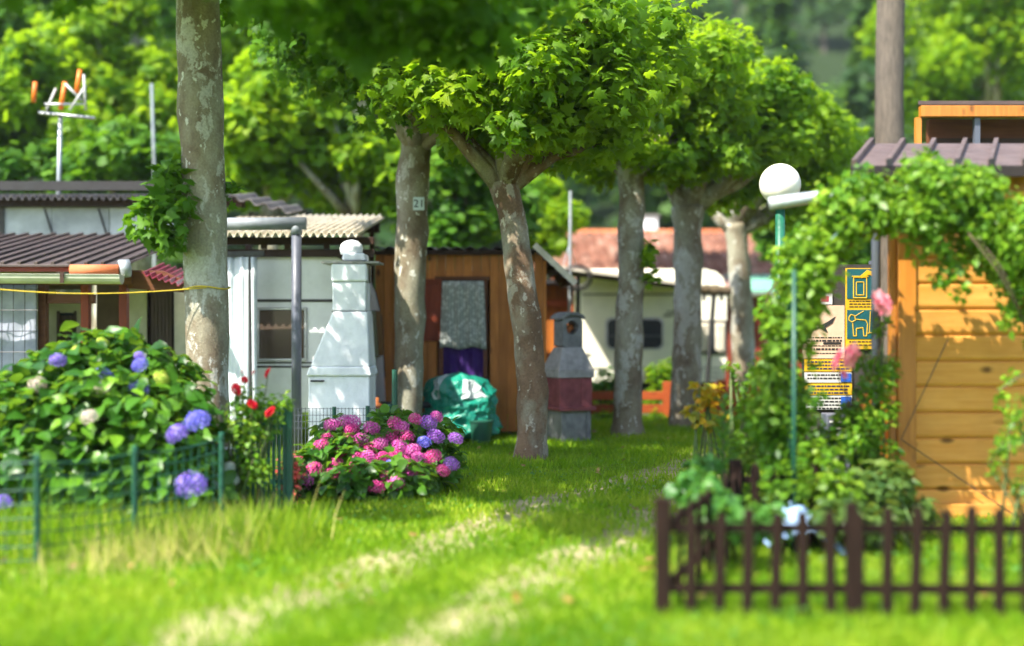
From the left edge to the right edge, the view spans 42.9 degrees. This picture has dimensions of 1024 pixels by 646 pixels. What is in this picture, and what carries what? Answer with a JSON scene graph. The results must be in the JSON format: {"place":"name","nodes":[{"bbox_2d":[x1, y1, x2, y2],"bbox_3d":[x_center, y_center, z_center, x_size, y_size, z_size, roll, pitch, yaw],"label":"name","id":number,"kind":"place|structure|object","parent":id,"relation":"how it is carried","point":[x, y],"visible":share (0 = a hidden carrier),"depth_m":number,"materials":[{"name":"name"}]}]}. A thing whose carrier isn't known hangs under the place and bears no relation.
{"place":"outdoors","nodes":[
{"label":"outdoors","id":0,"kind":"place"},
{"bbox_2d":[0,0,1023,645],"bbox_3d":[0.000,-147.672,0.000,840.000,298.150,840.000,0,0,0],"label":"ground","id":1,"kind":"structure","parent":0,"point":[828,66],"depth_m":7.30,"materials":[{"name":"green plant"}]},
{"bbox_2d":[0,28,124,193],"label":"bushy tree","id":2,"kind":"object","parent":1,"relation":"on","point":[27,59],"visible":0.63,"depth_m":22.10,"materials":[{"name":"green plant"}]},
{"bbox_2d":[0,0,175,292],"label":"bushy tree","id":3,"kind":"object","parent":1,"relation":"on","point":[14,21],"visible":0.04,"depth_m":30.88,"materials":[{"name":"green plant"}]},
{"bbox_2d":[0,103,180,331],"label":"bushy tree","id":4,"kind":"object","parent":1,"relation":"on","point":[119,148],"visible":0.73,"depth_m":20.36,"materials":[{"name":"green plant"}]},
{"bbox_2d":[0,232,185,418],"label":"veranda hut","id":5,"kind":"object","parent":1,"relation":"on","point":[102,262],"visible":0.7,"depth_m":13.93,"materials":[{"name":"brown wood"}]},
{"bbox_2d":[0,285,37,380],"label":"plastic screen","id":6,"kind":"object","parent":5,"relation":"attached to","point":[18,326],"visible":0.42,"depth_m":13.20,"materials":[{"name":"white plastic"}]},
{"bbox_2d":[49,304,80,345],"bbox_3d":[-4.932,0.567,14.398,0.422,1.566,0.065,0,0,0],"label":"door panel","id":7,"kind":"structure","parent":5,"relation":"in","point":[58,313],"depth_m":14.38,"materials":[{"name":"grey"}]},
{"bbox_2d":[147,290,173,356],"bbox_3d":[-3.880,0.459,14.440,0.293,1.782,0.120,0,0,0],"label":"door","id":8,"kind":"structure","parent":5,"relation":"in","point":[160,305],"depth_m":14.43,"materials":[{"name":"brown wood"}]},
{"bbox_2d":[0,432,224,564],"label":"wire fence","id":9,"kind":"object","parent":1,"relation":"on","point":[37,476],"visible":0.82,"depth_m":7.57,"materials":[{"name":"green metal"}]},
{"bbox_2d":[0,316,238,523],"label":"hydrangea bush","id":10,"kind":"object","parent":1,"relation":"on","point":[131,386],"visible":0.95,"depth_m":8.66,"materials":[{"name":"green plant"}]},
{"bbox_2d":[7,0,257,269],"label":"bushy tree","id":11,"kind":"object","parent":1,"relation":"on","point":[126,92],"visible":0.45,"depth_m":24.19,"materials":[{"name":"green plant"}]},
{"bbox_2d":[150,83,155,266],"bbox_3d":[-5.507,-1.161,20.000,0.093,5.022,0.050,0,0,0],"label":"flag pole","id":12,"kind":"object","parent":1,"relation":"on","point":[153,137],"visible":0.41,"depth_m":19.98,"materials":[{"name":"metal"}]},
{"bbox_2d":[0,482,343,593],"bbox_3d":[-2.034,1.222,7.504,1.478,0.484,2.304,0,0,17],"label":"dry grass","id":13,"kind":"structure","parent":1,"relation":"on","point":[94,555],"depth_m":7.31,"materials":[{"name":"yellow plant"}]},
{"bbox_2d":[207,416,255,510],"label":"potted plant","id":14,"kind":"object","parent":1,"relation":"on","point":[229,463],"visible":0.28,"depth_m":9.15,"materials":[{"name":"green plant"}]},
{"bbox_2d":[221,366,295,513],"bbox_3d":[-1.761,0.827,9.028,0.517,1.056,0.344,0,0,0],"label":"rose bush","id":15,"kind":"object","parent":1,"relation":"on","point":[253,408],"visible":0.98,"depth_m":8.98,"materials":[{"name":"green plant"}]},
{"bbox_2d":[236,402,292,511],"bbox_3d":[-1.750,0.953,9.215,0.372,0.794,0.270,0,0,0],"label":"slat fence","id":16,"kind":"object","parent":1,"relation":"on","point":[286,481],"visible":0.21,"depth_m":9.27,"materials":[{"name":"green metal"}]},
{"bbox_2d":[227,217,306,452],"bbox_3d":[-2.661,0.131,13.400,1.092,2.439,0.130,0,0,0],"label":"drain pipe","id":17,"kind":"object","parent":1,"relation":"on","point":[296,226],"visible":0.77,"depth_m":13.35,"materials":[{"name":"grey metal"}]},
{"bbox_2d":[169,46,365,248],"bbox_3d":[-3.994,-1.652,22.165,3.258,6.204,4.244,0,0,-25],"label":"bushy tree","id":18,"kind":"object","parent":1,"relation":"on","point":[256,102],"visible":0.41,"depth_m":20.67,"materials":[{"name":"green plant"}]},
{"bbox_2d":[276,451,308,503],"bbox_3d":[-1.663,1.191,9.780,0.276,0.471,0.311,0,0,-25],"label":"begonia","id":19,"kind":"object","parent":1,"relation":"on","point":[298,481],"visible":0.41,"depth_m":9.74,"materials":[{"name":"green plant"}]},
{"bbox_2d":[0,0,601,453],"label":"plane tree","id":20,"kind":"object","parent":1,"relation":"on","point":[188,198],"visible":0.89,"depth_m":10.10,"materials":[{"name":"green plant"}]},
{"bbox_2d":[0,285,230,293],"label":"rope","id":21,"kind":"object","parent":20,"relation":"attached to","point":[201,286],"visible":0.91,"depth_m":10.19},
{"bbox_2d":[225,35,384,123],"bbox_3d":[-3.507,-3.904,30.881,7.654,10.707,4.317,0,0,0],"label":"bushy tree","id":22,"kind":"object","parent":1,"relation":"on","point":[354,112],"depth_m":30.66,"materials":[{"name":"green plant"}]},
{"bbox_2d":[265,369,397,460],"bbox_3d":[-1.851,0.900,12.600,1.487,0.900,0.053,0,0,0],"label":"fence","id":23,"kind":"object","parent":1,"relation":"on","point":[394,388],"visible":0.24,"depth_m":12.60,"materials":[{"name":"green metal"}]},
{"bbox_2d":[257,257,430,434],"bbox_3d":[-2.071,0.286,14.755,2.758,2.128,1.378,0,0,0],"label":"caravan","id":24,"kind":"object","parent":1,"relation":"on","point":[274,313],"visible":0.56,"depth_m":14.10,"materials":[{"name":"white metal"}]},
{"bbox_2d":[0,181,306,248],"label":"awning roof","id":25,"kind":"structure","parent":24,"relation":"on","point":[73,214],"depth_m":16.20,"materials":[{"name":"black metal"}]},
{"bbox_2d":[31,69,95,194],"bbox_3d":[-5.700,-2.190,16.600,0.848,2.080,0.609,0,0,0],"label":"television aerial","id":26,"kind":"object","parent":25,"relation":"attached to","point":[75,92],"visible":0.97,"depth_m":16.57,"materials":[{"name":"metal"}]},
{"bbox_2d":[257,307,306,360],"bbox_3d":[-2.488,0.121,14.085,0.539,0.580,0.029,0,0,0],"label":"window","id":27,"kind":"structure","parent":24,"relation":"in","point":[273,323],"depth_m":14.08,"materials":[{"name":"grey glass"}]},
{"bbox_2d":[227,214,384,284],"bbox_3d":[-2.440,-0.013,15.001,1.920,2.726,2.910,0,0,0],"label":"lean to roof","id":28,"kind":"object","parent":24,"relation":"attached to","point":[341,225],"visible":0.62,"depth_m":14.15,"materials":[{"name":"white plastic"}]},
{"bbox_2d":[227,251,264,447],"bbox_3d":[-2.992,0.273,13.602,0.817,2.054,0.074,0,0,0],"label":"tarpaulin","id":29,"kind":"object","parent":28,"relation":"hanging from","point":[242,278],"visible":0.26,"depth_m":13.59,"materials":[{"name":"white fabric"}]},
{"bbox_2d":[371,310,383,355],"bbox_3d":[-1.538,0.116,14.810,0.104,0.514,0.580,0,0,0],"label":"front window","id":30,"kind":"structure","parent":24,"relation":"in","point":[377,323],"depth_m":14.60,"materials":[{"name":"grey glass"}]},
{"bbox_2d":[307,240,383,440],"bbox_3d":[-1.685,0.247,13.294,0.715,2.181,0.660,0,0,0],"label":"barbecue","id":31,"kind":"object","parent":1,"relation":"on","point":[342,371],"visible":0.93,"depth_m":13.00,"materials":[{"name":"white concrete"}]},
{"bbox_2d":[260,88,435,248],"bbox_3d":[-2.684,-1.208,21.884,2.975,5.317,3.315,0,0,0],"label":"bushy tree","id":32,"kind":"object","parent":1,"relation":"on","point":[358,177],"visible":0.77,"depth_m":20.95,"materials":[{"name":"green plant"}]},
{"bbox_2d":[376,397,381,407],"bbox_3d":[-1.458,1.075,14.000,0.240,0.550,0.240,0,0,0],"label":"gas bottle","id":33,"kind":"object","parent":1,"relation":"on","point":[378,404],"visible":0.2,"depth_m":13.96,"materials":[{"name":"orange metal"}]},
{"bbox_2d":[293,403,468,504],"bbox_3d":[-1.083,1.062,10.557,1.452,0.747,1.780,0,0,0],"label":"hydrangea bush","id":34,"kind":"object","parent":1,"relation":"on","point":[384,452],"visible":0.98,"depth_m":10.18,"materials":[{"name":"pink plant"}]},
{"bbox_2d":[235,9,564,420],"bbox_3d":[-0.965,-1.387,13.433,4.040,5.627,3.920,0,0,-28],"label":"plane tree","id":35,"kind":"object","parent":1,"relation":"on","point":[340,85],"visible":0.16,"depth_m":14.32,"materials":[{"name":"green plant"}]},
{"bbox_2d":[91,0,825,286],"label":"hillside trunks","id":36,"kind":"object","parent":1,"relation":"on","point":[660,227],"depth_m":94.68,"materials":[{"name":"brown plant"}]},
{"bbox_2d":[422,371,502,438],"bbox_3d":[-0.605,0.923,14.916,1.022,0.754,0.777,0,0,0],"label":"covered barbecue","id":37,"kind":"object","parent":1,"relation":"on","point":[466,398],"visible":0.79,"depth_m":14.66,"materials":[{"name":"plastic"}]},
{"bbox_2d":[382,146,546,269],"bbox_3d":[-0.740,-0.724,21.113,2.274,4.349,2.693,0,0,33],"label":"bushy tree","id":38,"kind":"object","parent":1,"relation":"on","point":[464,215],"visible":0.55,"depth_m":20.43,"materials":[{"name":"green plant"}]},
{"bbox_2d":[372,243,577,430],"bbox_3d":[-0.449,0.133,16.868,2.425,2.314,3.466,0,0,0],"label":"wooden cabin","id":39,"kind":"object","parent":1,"relation":"on","point":[468,328],"visible":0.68,"depth_m":15.50,"materials":[{"name":"brown wood"}]},
{"bbox_2d":[443,280,482,374],"bbox_3d":[-0.581,0.385,15.542,0.476,1.810,0.015,0,0,0],"label":"door","id":40,"kind":"structure","parent":39,"relation":"in","point":[443,280],"depth_m":15.54,"materials":[{"name":"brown wood"}]},
{"bbox_2d":[469,420,493,443],"bbox_3d":[-0.344,1.220,14.600,0.276,0.260,0.276,0,0,0],"label":"bucket","id":41,"kind":"object","parent":1,"relation":"on","point":[481,430],"visible":0.91,"depth_m":14.50,"materials":[{"name":"green plastic"}]},
{"bbox_2d":[0,414,987,607],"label":"fallen leaves","id":42,"kind":"object","parent":1,"relation":"on","point":[516,595],"visible":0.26,"depth_m":6.93,"materials":[{"name":"brown plant"}]},
{"bbox_2d":[6,416,1020,645],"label":"clover","id":43,"kind":"object","parent":1,"relation":"on","point":[630,643],"visible":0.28,"depth_m":6.76,"materials":[{"name":"green plant"}]},
{"bbox_2d":[354,0,711,460],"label":"plane tree","id":44,"kind":"object","parent":1,"relation":"on","point":[619,71],"visible":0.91,"depth_m":12.24,"materials":[{"name":"green plant"}]},
{"bbox_2d":[492,172,590,279],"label":"bushy tree","id":45,"kind":"object","parent":1,"relation":"on","point":[552,241],"visible":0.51,"depth_m":22.50,"materials":[{"name":"green plant"}]},
{"bbox_2d":[65,0,1023,316],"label":"hillside forest","id":46,"kind":"object","parent":1,"relation":"on","point":[769,20],"visible":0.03,"depth_m":51.71,"materials":[{"name":"green plant"}]},
{"bbox_2d":[546,280,573,360],"bbox_3d":[0.507,0.349,19.550,0.850,2.001,0.900,0,0,0],"label":"boarded hut","id":47,"kind":"object","parent":1,"relation":"on","point":[556,298],"visible":0.2,"depth_m":19.40,"materials":[{"name":"orange wood"}]},
{"bbox_2d":[545,312,595,441],"bbox_3d":[0.650,0.611,14.997,0.470,1.478,0.480,0,0,-24],"label":"barbecue","id":48,"kind":"object","parent":1,"relation":"on","point":[569,370],"visible":0.84,"depth_m":14.86,"materials":[{"name":"grey concrete"}]},
{"bbox_2d":[563,191,592,311],"bbox_3d":[0.917,-0.263,18.450,0.452,3.227,0.315,0,0,0],"label":"mast","id":49,"kind":"object","parent":1,"relation":"on","point":[570,267],"visible":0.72,"depth_m":18.48,"materials":[{"name":"metal"}]},
{"bbox_2d":[568,167,654,180],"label":"bushy tree","id":50,"kind":"object","parent":1,"relation":"on","point":[572,173],"depth_m":27.03,"materials":[{"name":"green plant"}]},
{"bbox_2d":[591,408,665,419],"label":"garden shrub","id":51,"kind":"object","parent":1,"relation":"on","point":[607,414],"visible":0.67,"depth_m":18.23,"materials":[{"name":"green plant"}]},
{"bbox_2d":[562,266,732,390],"bbox_3d":[2.210,0.252,20.552,2.958,2.202,2.696,0,0,0],"label":"flat awning","id":52,"kind":"object","parent":1,"relation":"on","point":[714,291],"visible":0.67,"depth_m":19.30,"materials":[{"name":"white metal"}]},
{"bbox_2d":[575,269,726,390],"bbox_3d":[2.288,0.240,22.021,2.355,2.220,2.158,0,0,0],"label":"caravan","id":53,"kind":"object","parent":1,"relation":"on","point":[598,297],"visible":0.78,"depth_m":21.00,"materials":[{"name":"metal"}]},
{"bbox_2d":[605,317,663,349],"bbox_3d":[1.973,0.173,20.990,0.945,0.525,0.016,0,0,0],"label":"window frame","id":54,"kind":"structure","parent":53,"relation":"in","point":[606,323],"depth_m":20.98,"materials":[{"name":"metal"}]},
{"bbox_2d":[607,319,661,347],"bbox_3d":[1.972,0.173,20.969,0.885,0.465,0.026,0,0,0],"label":"window","id":55,"kind":"structure","parent":53,"relation":"in","point":[652,328],"depth_m":20.97,"materials":[{"name":"grey glass"}]},
{"bbox_2d":[701,320,726,354],"bbox_3d":[3.225,0.233,20.971,0.476,0.551,0.057,0,0,0],"label":"window","id":56,"kind":"structure","parent":53,"relation":"in","point":[719,345],"depth_m":20.96,"materials":[{"name":"grey glass"}]},
{"bbox_2d":[642,357,671,414],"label":"garden shrub","id":57,"kind":"object","parent":1,"relation":"on","point":[665,377],"visible":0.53,"depth_m":19.11,"materials":[{"name":"green plant"}]},
{"bbox_2d":[572,0,770,436],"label":"plane tree","id":58,"kind":"object","parent":1,"relation":"on","point":[711,121],"visible":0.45,"depth_m":15.43,"materials":[{"name":"green plant"}]},
{"bbox_2d":[593,389,759,413],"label":"ground cover","id":59,"kind":"object","parent":1,"relation":"on","point":[595,402],"visible":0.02,"depth_m":19.46,"materials":[{"name":"green plant"}]},
{"bbox_2d":[552,215,801,390],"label":"tiled house","id":60,"kind":"structure","parent":1,"relation":"on","point":[594,249],"depth_m":28.51,"materials":[{"name":"tile"}]},
{"bbox_2d":[591,380,762,417],"bbox_3d":[2.617,1.080,18.590,3.175,0.540,0.100,0,0,0],"label":"rail fence","id":61,"kind":"object","parent":1,"relation":"on","point":[664,396],"visible":0.27,"depth_m":18.57,"materials":[{"name":"orange wood"}]},
{"bbox_2d":[679,381,728,480],"bbox_3d":[1.365,0.881,9.163,0.357,0.942,0.341,0,0,24],"label":"flowering stem","id":62,"kind":"object","parent":1,"relation":"on","point":[706,400],"visible":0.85,"depth_m":9.14,"materials":[{"name":"yellow plant"}]},
{"bbox_2d":[705,393,740,482],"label":"lily plant","id":63,"kind":"object","parent":1,"relation":"on","point":[722,435],"visible":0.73,"depth_m":8.29,"materials":[{"name":"green plant"}]},
{"bbox_2d":[663,452,792,564],"bbox_3d":[1.149,1.068,7.431,0.616,0.582,1.170,0,0,-19],"label":"garden shrub","id":64,"kind":"object","parent":1,"relation":"on","point":[686,487],"visible":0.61,"depth_m":7.21,"materials":[{"name":"green plant"}]},
{"bbox_2d":[713,361,766,512],"bbox_3d":[1.534,0.810,8.907,0.521,1.097,0.434,0,0,0],"label":"garden shrub","id":65,"kind":"object","parent":1,"relation":"on","point":[733,377],"visible":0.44,"depth_m":8.97,"materials":[{"name":"green plant"}]},
{"bbox_2d":[658,45,822,427],"bbox_3d":[2.746,-1.096,17.207,2.592,5.033,2.560,0,0,0],"label":"plane tree","id":66,"kind":"object","parent":1,"relation":"on","point":[786,96],"visible":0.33,"depth_m":16.82,"materials":[{"name":"green plant"}]},
{"bbox_2d":[759,164,800,318],"bbox_3d":[2.469,-0.059,12.000,0.380,2.817,0.380,0,0,0],"label":"globe lamp","id":67,"kind":"object","parent":1,"relation":"on","point":[779,179],"visible":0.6,"depth_m":11.88,"materials":[{"name":"white glass"}]},
{"bbox_2d":[711,66,870,402],"bbox_3d":[4.079,-1.248,19.639,2.720,5.350,3.676,0,0,0],"label":"plane tree","id":68,"kind":"object","parent":1,"relation":"on","point":[839,144],"visible":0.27,"depth_m":19.14,"materials":[{"name":"green plant"}]},
{"bbox_2d":[792,270,795,551],"bbox_3d":[1.667,0.518,7.700,0.028,1.664,0.028,0,0,0],"label":"stake","id":69,"kind":"object","parent":1,"relation":"on","point":[794,387],"visible":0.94,"depth_m":7.69,"materials":[{"name":"green plastic"}]},
{"bbox_2d":[724,391,867,537],"bbox_3d":[1.696,0.897,8.175,0.848,0.923,1.153,0,0,0],"label":"garden shrub","id":70,"kind":"object","parent":1,"relation":"on","point":[783,490],"visible":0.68,"depth_m":7.87,"materials":[{"name":"green plant"}]},
{"bbox_2d":[764,502,844,554],"bbox_3d":[1.704,1.201,7.751,0.460,0.286,0.502,0,0,0],"label":"plastic sheet","id":71,"kind":"object","parent":1,"relation":"on","point":[791,512],"visible":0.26,"depth_m":7.62,"materials":[{"name":"white plastic"}]},
{"bbox_2d":[751,171,870,263],"bbox_3d":[5.997,-0.928,23.945,2.664,4.757,3.700,0,0,-41],"label":"bushy tree","id":72,"kind":"object","parent":1,"relation":"on","point":[764,240],"visible":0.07,"depth_m":23.93,"materials":[{"name":"green plant"}]},
{"bbox_2d":[821,413,850,481],"bbox_3d":[2.611,1.039,10.495,0.200,0.622,0.210,0,0,0],"label":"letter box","id":73,"kind":"object","parent":1,"relation":"on","point":[825,417],"visible":0.17,"depth_m":10.40,"materials":[{"name":"grey metal"}]},
{"bbox_2d":[802,261,870,438],"bbox_3d":[2.777,0.412,11.035,0.652,1.876,0.110,0,0,0],"label":"notice board","id":74,"kind":"object","parent":1,"relation":"on","point":[848,323],"visible":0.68,"depth_m":10.99,"materials":[{"name":"yellow paper"}]},
{"bbox_2d":[655,459,1023,616],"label":"picket fence","id":75,"kind":"object","parent":1,"relation":"on","point":[854,588],"visible":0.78,"depth_m":6.00,"materials":[{"name":"brown wood"}]},
{"bbox_2d":[809,288,904,482],"bbox_3d":[2.249,0.597,8.318,0.654,1.620,0.819,0,0,0],"label":"rose bush","id":76,"kind":"object","parent":1,"relation":"on","point":[855,425],"visible":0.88,"depth_m":8.42,"materials":[{"name":"green plant"}]},
{"bbox_2d":[806,458,938,550],"bbox_3d":[2.141,1.094,7.765,0.571,0.530,1.103,0,0,34],"label":"garden shrub","id":77,"kind":"object","parent":1,"relation":"on","point":[883,490],"visible":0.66,"depth_m":7.84,"materials":[{"name":"green plant"}]},
{"bbox_2d":[857,381,887,469],"bbox_3d":[2.722,0.514,9.730,0.233,1.672,0.340,0,0,0],"label":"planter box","id":78,"kind":"object","parent":1,"relation":"on","point":[886,434],"visible":0.01,"depth_m":9.60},
{"bbox_2d":[783,207,976,466],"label":"garden arch","id":79,"kind":"structure","parent":1,"relation":"on","point":[785,364],"depth_m":8.14,"materials":[{"name":"green plastic"}]},
{"bbox_2d":[739,146,1023,506],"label":"climbing plant","id":80,"kind":"object","parent":79,"relation":"attached to","point":[940,200],"visible":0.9,"depth_m":8.10,"materials":[{"name":"green plant"}]},
{"bbox_2d":[875,0,904,391],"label":"pine tree","id":81,"kind":"object","parent":1,"relation":"on","point":[889,78],"visible":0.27,"depth_m":16.85,"materials":[{"name":"plant"}]},
{"bbox_2d":[850,138,1023,517],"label":"garden shed","id":82,"kind":"structure","parent":1,"relation":"on","point":[957,422],"depth_m":9.02,"materials":[{"name":"brown wood"}]},
{"bbox_2d":[870,180,880,473],"bbox_3d":[2.569,0.166,9.199,0.070,2.374,0.273,0,0,17],"label":"drain pipe","id":83,"kind":"object","parent":82,"relation":"attached to","point":[875,268],"visible":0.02,"depth_m":9.12,"materials":[{"name":"grey metal"}]},
{"bbox_2d":[901,340,1011,513],"bbox_3d":[3.099,0.741,8.968,0.854,1.254,0.013,0,0,-1],"label":"guy wire","id":84,"kind":"object","parent":82,"relation":"attached to","point":[927,456],"visible":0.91,"depth_m":8.96,"materials":[{"name":"black metal"}]},
{"bbox_2d":[852,0,1023,133],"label":"broadleaf tree","id":85,"kind":"object","parent":1,"relation":"on","point":[961,42],"visible":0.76,"depth_m":32.28,"materials":[{"name":"green plant"}]},
{"bbox_2d":[914,101,1023,142],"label":"chalet","id":86,"kind":"object","parent":1,"relation":"on","point":[971,121],"visible":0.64,"depth_m":13.40,"materials":[{"name":"orange wood"}]},
{"bbox_2d":[984,393,1023,550],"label":"garden shrub","id":87,"kind":"object","parent":1,"relation":"on","point":[1016,418],"visible":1,"depth_m":7.70,"materials":[{"name":"green plant"}]},
{"bbox_2d":[592,365,613,413],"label":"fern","id":88,"kind":"object","parent":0,"point":[602,386],"visible":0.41,"depth_m":18.82,"materials":[{"name":"green plant"}]},
{"bbox_3d":[2.317,-0.903,8.720,0.087,0.124,0.087,0,0,0],"label":"pipe outlet","id":89,"kind":"object","parent":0,"visible":0},
{"bbox_2d":[768,191,832,209],"bbox_3d":[2.003,-0.832,8.672,0.590,0.162,0.090,0,0,6],"label":"rain pipe","id":90,"kind":"object","parent":89,"relation":"attached to","point":[788,201],"visible":0.52,"depth_m":8.65,"materials":[{"name":"metal"}]}
]}

